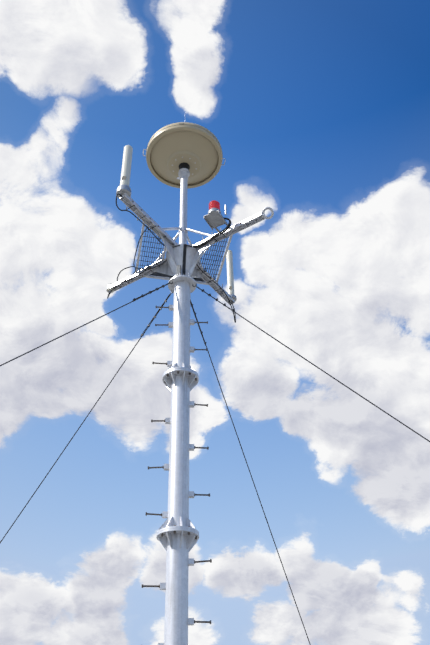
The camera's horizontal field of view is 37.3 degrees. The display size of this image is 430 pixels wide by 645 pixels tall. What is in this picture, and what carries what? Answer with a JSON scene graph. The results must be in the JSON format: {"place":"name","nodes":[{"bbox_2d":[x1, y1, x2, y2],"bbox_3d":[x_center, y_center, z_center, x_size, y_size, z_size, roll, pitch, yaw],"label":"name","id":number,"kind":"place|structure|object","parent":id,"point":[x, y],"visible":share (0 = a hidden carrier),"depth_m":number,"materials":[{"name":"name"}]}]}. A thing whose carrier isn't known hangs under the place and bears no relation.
{"place":"outdoors","nodes":[
{"label":"outdoors","id":0,"kind":"place"},
{"bbox_2d":[0,122,429,644],"bbox_3d":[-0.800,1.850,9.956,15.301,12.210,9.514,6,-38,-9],"label":"mast","id":1,"kind":"object","parent":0,"point":[183,156],"visible":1,"depth_m":9.43,"materials":[{"name":"metal"}]},
{"bbox_2d":[0,0,429,644],"label":"sky","id":2,"kind":"structure","parent":0,"point":[318,111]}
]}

